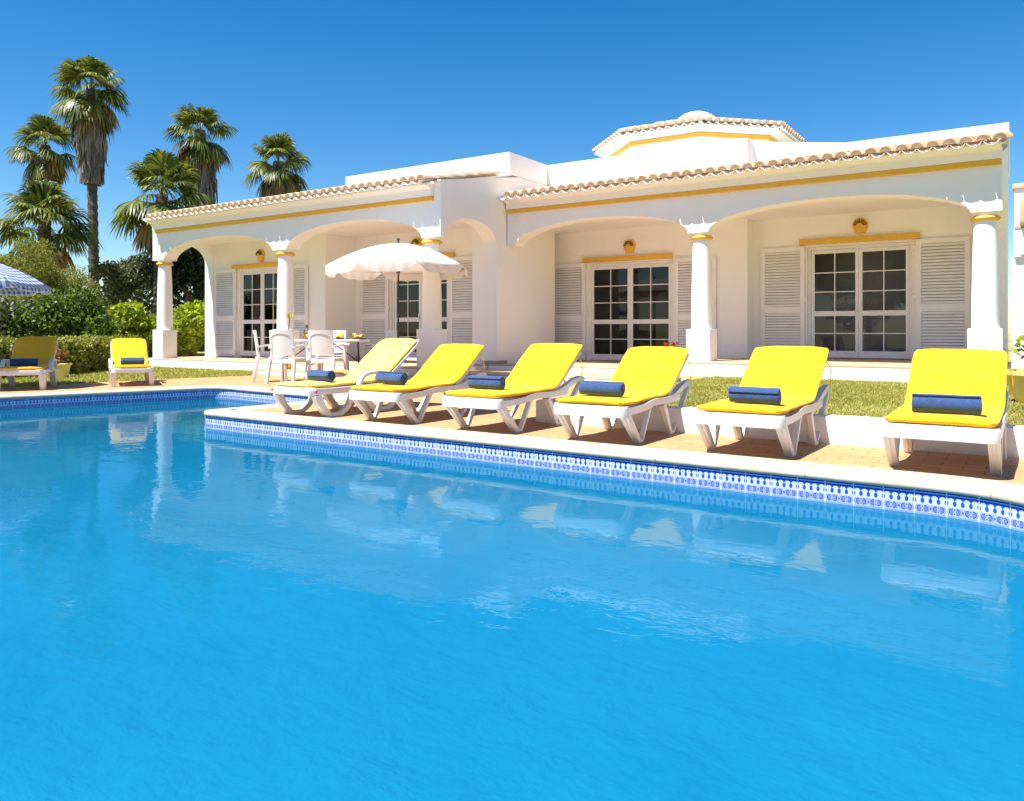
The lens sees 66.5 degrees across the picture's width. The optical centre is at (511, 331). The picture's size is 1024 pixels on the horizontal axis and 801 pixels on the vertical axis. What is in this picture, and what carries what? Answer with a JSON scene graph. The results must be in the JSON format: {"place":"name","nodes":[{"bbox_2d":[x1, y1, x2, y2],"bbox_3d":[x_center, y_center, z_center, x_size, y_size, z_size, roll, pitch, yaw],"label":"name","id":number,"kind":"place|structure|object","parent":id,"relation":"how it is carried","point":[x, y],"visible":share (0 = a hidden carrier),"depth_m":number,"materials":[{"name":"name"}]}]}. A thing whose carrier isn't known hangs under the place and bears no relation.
{"place":"outdoors","nodes":[
{"label":"outdoors","id":0,"kind":"place"},
{"bbox_2d":[0,398,1023,800],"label":"pool water","id":1,"kind":"structure","parent":0,"point":[192,608],"depth_m":2.66,"materials":[{"name":"blue liquid"}]},
{"bbox_2d":[0,390,1023,531],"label":"pool basin","id":2,"kind":"object","parent":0,"point":[990,511],"visible":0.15,"depth_m":5.49,"materials":[{"name":"blue tile"}]},
{"bbox_2d":[0,385,1023,505],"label":"pool coping","id":3,"kind":"object","parent":2,"relation":"on","point":[1008,492],"visible":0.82,"depth_m":5.51,"materials":[{"name":"stone"}]},
{"bbox_2d":[0,0,1023,331],"label":"sky","id":4,"kind":"structure","parent":0,"point":[360,87],"materials":[{"name":"blue"}]},
{"bbox_2d":[7,332,1023,386],"bbox_3d":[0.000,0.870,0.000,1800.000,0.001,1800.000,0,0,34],"label":"ground","id":5,"kind":"structure","parent":0,"point":[1009,348],"depth_m":31.50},
{"bbox_2d":[0,296,39,346],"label":"shrub","id":6,"kind":"object","parent":5,"relation":"on","point":[4,312],"visible":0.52,"depth_m":17.83,"materials":[{"name":"green plant"}]},
{"bbox_2d":[0,263,50,295],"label":"checked parasol","id":7,"kind":"object","parent":5,"relation":"on","point":[20,283],"visible":1,"depth_m":11.68,"materials":[{"name":"blue fabric"}]},
{"bbox_2d":[0,335,67,377],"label":"hedge","id":8,"kind":"object","parent":5,"relation":"on","point":[8,343],"visible":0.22,"depth_m":14.30,"materials":[{"name":"green plant"}]},
{"bbox_2d":[0,235,71,303],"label":"feathery tree","id":9,"kind":"object","parent":5,"relation":"on","point":[40,270],"visible":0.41,"depth_m":21.57,"materials":[{"name":"green plant"}]},
{"bbox_2d":[1,295,75,345],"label":"shrub","id":10,"kind":"object","parent":5,"relation":"on","point":[39,324],"visible":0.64,"depth_m":18.02,"materials":[{"name":"green plant"}]},
{"bbox_2d":[4,113,77,224],"bbox_3d":[-21.656,-4.538,36.043,3.216,10.826,3.156,0,0,-12],"label":"fan palm","id":11,"kind":"object","parent":5,"relation":"on","point":[48,163],"visible":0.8,"depth_m":35.51,"materials":[{"name":"green plant"}]},
{"bbox_2d":[0,178,104,275],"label":"fan palm","id":12,"kind":"object","parent":5,"relation":"on","point":[49,199],"visible":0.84,"depth_m":26.68,"materials":[{"name":"green plant"}]},
{"bbox_2d":[47,348,71,377],"bbox_3d":[-8.394,0.586,14.368,0.479,0.568,0.438,0,0,-11],"label":"planter","id":13,"kind":"object","parent":5,"relation":"on","point":[62,369],"visible":0.38,"depth_m":14.34,"materials":[{"name":"ceramic"}]},
{"bbox_2d":[35,262,101,303],"bbox_3d":[-13.165,-0.527,23.017,2.124,3.011,1.940,0,0,-10],"label":"feathery tree","id":14,"kind":"object","parent":5,"relation":"on","point":[82,282],"visible":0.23,"depth_m":22.88,"materials":[{"name":"green plant"}]},
{"bbox_2d":[31,284,127,336],"bbox_3d":[-10.642,-0.095,19.000,2.145,2.142,1.978,0,0,34],"label":"shrub","id":15,"kind":"object","parent":5,"relation":"on","point":[84,318],"visible":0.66,"depth_m":18.82,"materials":[{"name":"green plant"}]},
{"bbox_2d":[47,55,132,299],"bbox_3d":[-17.295,-5.210,32.055,3.612,12.168,3.194,0,0,34],"label":"fan palm","id":16,"kind":"object","parent":5,"relation":"on","point":[90,118],"visible":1,"depth_m":31.64,"materials":[{"name":"green plant"}]},
{"bbox_2d":[94,293,111,313],"bbox_3d":[-13.043,-0.108,23.995,1.622,2.174,1.577,0,0,34],"label":"bare shrub","id":17,"kind":"object","parent":5,"relation":"on","point":[107,300],"visible":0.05,"depth_m":23.86,"materials":[{"name":"green plant"}]},
{"bbox_2d":[88,284,129,320],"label":"dark tree","id":18,"kind":"object","parent":5,"relation":"on","point":[99,290],"visible":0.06,"depth_m":31.63,"materials":[{"name":"green plant"}]},
{"bbox_2d":[43,333,197,373],"bbox_3d":[-9.773,0.457,20.197,1.247,0.871,10.096,0,0,-8],"label":"hedge","id":19,"kind":"object","parent":5,"relation":"on","point":[87,353],"visible":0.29,"depth_m":16.50,"materials":[{"name":"green plant"}]},
{"bbox_2d":[101,300,156,353],"bbox_3d":[-10.075,0.072,20.512,2.503,1.798,1.830,0,0,34],"label":"shrub","id":20,"kind":"object","parent":5,"relation":"on","point":[137,320],"visible":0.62,"depth_m":20.01,"materials":[{"name":"green plant"}]},
{"bbox_2d":[1,366,262,387],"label":"grass","id":21,"kind":"structure","parent":5,"relation":"on","point":[161,372],"depth_m":14.73,"materials":[{"name":"green plant"}]},
{"bbox_2d":[89,251,177,317],"bbox_3d":[-13.953,-1.034,29.111,2.838,4.032,3.292,0,0,34],"label":"dark tree","id":22,"kind":"object","parent":5,"relation":"on","point":[120,285],"visible":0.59,"depth_m":28.23,"materials":[{"name":"green plant"}]},
{"bbox_2d":[109,148,213,316],"bbox_3d":[-12.137,-2.699,26.973,3.590,7.155,3.741,0,0,34],"label":"fan palm","id":23,"kind":"object","parent":5,"relation":"on","point":[165,166],"visible":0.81,"depth_m":26.61,"materials":[{"name":"green plant"}]},
{"bbox_2d":[131,244,204,319],"bbox_3d":[-11.698,-1.535,27.942,3.582,5.034,3.405,0,0,-27],"label":"dark tree","id":24,"kind":"object","parent":5,"relation":"on","point":[188,269],"visible":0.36,"depth_m":27.42,"materials":[{"name":"green plant"}]},
{"bbox_2d":[152,299,204,356],"bbox_3d":[-8.721,0.009,21.020,1.816,1.926,1.897,0,0,34],"label":"shrub","id":25,"kind":"object","parent":5,"relation":"on","point":[189,324],"visible":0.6,"depth_m":20.61,"materials":[{"name":"green plant"}]},
{"bbox_2d":[163,102,239,351],"bbox_3d":[-13.569,-4.506,34.097,2.759,10.762,3.082,0,0,34],"label":"fan palm","id":26,"kind":"object","parent":5,"relation":"on","point":[204,156],"visible":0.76,"depth_m":33.58,"materials":[{"name":"green plant"}]},
{"bbox_2d":[242,130,310,197],"bbox_3d":[-10.238,-3.911,33.987,2.946,9.573,3.078,0,0,34],"label":"fan palm","id":27,"kind":"object","parent":5,"relation":"on","point":[275,181],"visible":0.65,"depth_m":33.50,"materials":[{"name":"green plant"}]},
{"bbox_2d":[153,356,487,372],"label":"terrace","id":28,"kind":"structure","parent":5,"relation":"on","point":[231,363],"depth_m":17.34,"materials":[{"name":"white paint"}]},
{"bbox_2d":[257,368,681,382],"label":"steps","id":29,"kind":"structure","parent":5,"relation":"on","point":[505,374],"depth_m":13.92,"materials":[{"name":"white paint"}]},
{"bbox_2d":[279,312,296,368],"bbox_3d":[-4.440,0.173,15.526,0.502,1.153,0.564,0,0,-14],"label":"potted plant","id":30,"kind":"object","parent":29,"relation":"on","point":[289,318],"visible":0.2,"depth_m":15.48,"materials":[{"name":"green plant"}]},
{"bbox_2d":[325,238,467,375],"bbox_3d":[-1.931,-0.416,13.284,2.423,2.337,2.416,0,0,34],"label":"white parasol","id":31,"kind":"object","parent":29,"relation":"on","point":[397,261],"visible":0.98,"depth_m":12.64,"materials":[{"name":"beige fabric"}]},
{"bbox_2d":[0,375,1023,483],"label":"pool deck","id":32,"kind":"structure","parent":5,"relation":"on","point":[437,414],"depth_m":6.26,"materials":[{"name":"stone"}]},
{"bbox_2d":[0,336,57,390],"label":"sun lounger","id":33,"kind":"object","parent":32,"relation":"on","point":[42,349],"visible":0.94,"depth_m":12.17,"materials":[{"name":"fabric"}]},
{"bbox_2d":[10,358,37,365],"bbox_3d":[-7.147,0.449,11.440,0.363,0.114,0.110,0,10,-23],"label":"rolled towel","id":34,"kind":"object","parent":33,"relation":"on","point":[24,362],"visible":1,"depth_m":11.40,"materials":[{"name":"blue fabric"}]},
{"bbox_2d":[108,338,154,386],"bbox_3d":[-6.221,0.482,12.744,0.641,0.735,1.578,0,0,-28],"label":"sun lounger","id":35,"kind":"object","parent":32,"relation":"on","point":[128,347],"visible":0.98,"depth_m":12.97,"materials":[{"name":"fabric"}]},
{"bbox_2d":[120,357,144,364],"bbox_3d":[-6.005,0.471,12.362,0.344,0.109,0.105,0,-30,-28],"label":"rolled towel","id":36,"kind":"object","parent":35,"relation":"on","point":[131,361],"visible":1,"depth_m":12.33,"materials":[{"name":"blue fabric"}]},
{"bbox_2d":[251,330,287,382],"bbox_3d":[-4.114,0.414,13.236,0.571,0.872,0.554,0,0,-19],"label":"garden chair","id":37,"kind":"object","parent":32,"relation":"on","point":[256,363],"visible":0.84,"depth_m":12.98,"materials":[{"name":"white plastic"}]},
{"bbox_2d":[265,330,310,383],"bbox_3d":[-3.668,0.414,12.783,0.554,0.872,0.571,0,0,13],"label":"garden chair","id":38,"kind":"object","parent":32,"relation":"on","point":[281,343],"visible":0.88,"depth_m":12.57,"materials":[{"name":"white plastic"}]},
{"bbox_2d":[304,330,346,380],"bbox_3d":[-3.070,0.414,12.861,0.554,0.872,0.571,0,0,9],"label":"garden chair","id":39,"kind":"object","parent":32,"relation":"on","point":[320,342],"visible":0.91,"depth_m":12.65,"materials":[{"name":"white plastic"}]},
{"bbox_2d":[281,339,369,381],"bbox_3d":[-3.276,0.496,13.508,1.600,0.716,0.720,0,0,-11],"label":"folding table","id":40,"kind":"object","parent":32,"relation":"on","point":[340,340],"visible":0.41,"depth_m":13.34,"materials":[{"name":"white plastic"}]},
{"bbox_2d":[303,324,307,338],"bbox_3d":[-3.574,0.005,13.570,0.096,0.262,0.096,0,0,34],"label":"juice carafe","id":41,"kind":"object","parent":40,"relation":"on","point":[304,334],"visible":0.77,"depth_m":13.54,"materials":[{"name":"orange"}]},
{"bbox_2d":[333,333,347,338],"bbox_3d":[-2.986,0.081,13.586,0.270,0.112,0.270,0,0,-11],"label":"fruit platter","id":42,"kind":"object","parent":40,"relation":"on","point":[340,336],"visible":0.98,"depth_m":13.57,"materials":[{"name":"yellow food"}]},
{"bbox_2d":[353,333,366,338],"bbox_3d":[-2.688,0.082,13.727,0.270,0.108,0.270,0,0,-11],"label":"fruit platter","id":43,"kind":"object","parent":40,"relation":"on","point":[356,336],"visible":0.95,"depth_m":13.70,"materials":[{"name":"yellow food"}]},
{"bbox_2d":[319,330,348,370],"bbox_3d":[-3.224,0.414,14.165,0.554,0.872,0.571,0,0,-11],"label":"garden chair","id":44,"kind":"object","parent":32,"relation":"on","point":[337,349],"visible":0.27,"depth_m":14.37,"materials":[{"name":"white plastic"}]},
{"bbox_2d":[271,338,419,417],"bbox_3d":[-1.727,0.463,8.400,0.675,0.774,1.662,0,0,33],"label":"sun lounger","id":45,"kind":"object","parent":32,"relation":"on","point":[390,354],"visible":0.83,"depth_m":8.23,"materials":[{"name":"yellow plastic"}]},
{"bbox_2d":[307,370,335,380],"bbox_3d":[-1.946,0.448,7.968,0.344,0.107,0.111,0,-30,38],"label":"rolled towel","id":46,"kind":"object","parent":45,"relation":"on","point":[321,375],"visible":1,"depth_m":7.91,"materials":[{"name":"blue fabric"}]},
{"bbox_2d":[360,330,396,360],"bbox_3d":[-2.342,0.414,13.904,0.571,0.872,0.554,0,0,-33],"label":"garden chair","id":47,"kind":"object","parent":32,"relation":"on","point":[391,333],"visible":0.3,"depth_m":13.97,"materials":[{"name":"white plastic"}]},
{"bbox_2d":[349,344,486,422],"bbox_3d":[-0.898,0.493,7.732,0.643,0.723,1.437,0,0,33],"label":"sun lounger","id":48,"kind":"object","parent":32,"relation":"on","point":[445,368],"visible":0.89,"depth_m":7.73,"materials":[{"name":"yellow fabric"}]},
{"bbox_2d":[375,371,407,384],"bbox_3d":[-1.144,0.441,7.404,0.352,0.114,0.110,0,-25,37],"label":"rolled towel","id":49,"kind":"object","parent":48,"relation":"on","point":[386,377],"visible":1,"depth_m":7.35,"materials":[{"name":"blue fabric"}]},
{"bbox_2d":[442,343,584,432],"bbox_3d":[0.048,0.485,7.057,0.643,0.740,1.444,0,0,35],"label":"sun lounger","id":50,"kind":"object","parent":32,"relation":"on","point":[540,370],"visible":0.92,"depth_m":7.06,"materials":[{"name":"yellow fabric"}]},
{"bbox_2d":[468,375,505,389],"bbox_3d":[-0.219,0.438,6.736,0.344,0.118,0.114,0,20,32],"label":"rolled towel","id":51,"kind":"object","parent":50,"relation":"on","point":[486,382],"visible":1,"depth_m":6.68,"materials":[{"name":"blue fabric"}]},
{"bbox_2d":[554,346,691,443],"bbox_3d":[0.953,0.495,6.437,0.643,0.720,1.436,0,0,33],"label":"sun lounger","id":52,"kind":"object","parent":32,"relation":"on","point":[648,376],"visible":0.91,"depth_m":6.45,"materials":[{"name":"yellow fabric"}]},
{"bbox_2d":[579,380,624,396],"bbox_3d":[0.703,0.447,6.101,0.374,0.106,0.110,0,40,36],"label":"rolled towel","id":53,"kind":"object","parent":52,"relation":"on","point":[604,388],"visible":1,"depth_m":6.05,"materials":[{"name":"blue fabric"}]},
{"bbox_2d":[694,346,832,456],"bbox_3d":[1.902,0.487,5.806,0.643,0.735,1.439,0,0,34],"label":"sun lounger","id":54,"kind":"object","parent":32,"relation":"on","point":[794,374],"visible":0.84,"depth_m":5.83,"materials":[{"name":"yellow fabric"}]},
{"bbox_2d":[728,386,780,404],"bbox_3d":[1.677,0.438,5.398,0.355,0.114,0.110,0,35,35],"label":"rolled towel","id":55,"kind":"object","parent":54,"relation":"on","point":[762,395],"visible":1,"depth_m":5.35,"materials":[{"name":"blue fabric"}]},
{"bbox_2d":[881,349,1012,475],"bbox_3d":[2.887,0.491,5.123,0.643,0.728,1.437,0,0,34],"label":"sun lounger","id":56,"kind":"object","parent":32,"relation":"on","point":[982,373],"visible":0.94,"depth_m":5.22,"materials":[{"name":"yellow fabric"}]},
{"bbox_2d":[911,393,982,414],"bbox_3d":[2.643,0.440,4.757,0.382,0.114,0.110,0,0,34],"label":"rolled towel","id":57,"kind":"object","parent":56,"relation":"on","point":[959,404],"visible":1,"depth_m":4.72,"materials":[{"name":"blue fabric"}]},
{"bbox_2d":[488,360,620,372],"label":"terrace","id":58,"kind":"structure","parent":5,"relation":"on","point":[590,366],"depth_m":15.14,"materials":[{"name":"white paint"}]},
{"bbox_2d":[663,342,678,346],"bbox_3d":[2.786,0.409,13.676,0.298,0.471,0.328,0,0,34],"label":"potted plant","id":59,"kind":"object","parent":58,"relation":"on","point":[674,344],"visible":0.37,"depth_m":13.63,"materials":[{"name":"red plant"}]},
{"bbox_2d":[142,111,1012,366],"bbox_3d":[1.927,-2.550,19.106,17.445,6.920,12.871,0,0,34],"label":"villa","id":60,"kind":"object","parent":5,"relation":"on","point":[703,236],"visible":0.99,"depth_m":15.49,"materials":[{"name":"white paint"}]},
{"bbox_2d":[240,267,277,356],"bbox_3d":[-5.968,-0.505,19.131,1.780,2.250,0.430,0,0,34],"label":"door","id":61,"kind":"structure","parent":60,"relation":"in","point":[257,321],"depth_m":19.39,"materials":[{"name":"white paint"}]},
{"bbox_2d":[392,280,448,357],"bbox_3d":[-1.927,-0.535,17.566,1.800,2.270,0.430,0,0,34],"label":"door","id":62,"kind":"structure","parent":60,"relation":"in","point":[408,319],"depth_m":17.86,"materials":[{"name":"white paint"}]},
{"bbox_2d":[589,260,672,359],"bbox_3d":[2.542,-0.424,16.779,1.986,2.128,0.080,0,0,34],"label":"door","id":63,"kind":"structure","parent":60,"relation":"in","point":[630,320],"depth_m":16.79,"materials":[{"name":"white paint"}]},
{"bbox_2d":[808,242,912,359],"bbox_3d":[6.495,-0.554,14.624,1.816,2.128,0.080,0,0,34],"label":"door","id":64,"kind":"structure","parent":60,"relation":"in","point":[858,313],"depth_m":14.60,"materials":[{"name":"white paint"}]},
{"bbox_2d":[536,397,1023,458],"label":"garden wall","id":65,"kind":"structure","parent":5,"relation":"on","point":[850,430],"depth_m":5.88,"materials":[{"name":"white paint"}]},
{"bbox_2d":[680,357,1011,385],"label":"terrace","id":66,"kind":"structure","parent":5,"relation":"on","point":[883,370],"depth_m":12.54,"materials":[{"name":"white paint"}]},
{"bbox_2d":[667,375,1023,425],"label":"lawn","id":67,"kind":"structure","parent":0,"point":[692,377],"depth_m":8.60,"materials":[{"name":"green plant"}]},
{"bbox_2d":[1001,335,1023,402],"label":"potted plant","id":68,"kind":"object","parent":67,"relation":"on","point":[1017,386],"visible":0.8,"depth_m":8.14,"materials":[{"name":"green plant"}]},
{"bbox_2d":[1012,183,1023,367],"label":"side wing","id":69,"kind":"structure","parent":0,"point":[1018,290],"depth_m":18.46,"materials":[{"name":"white paint"}]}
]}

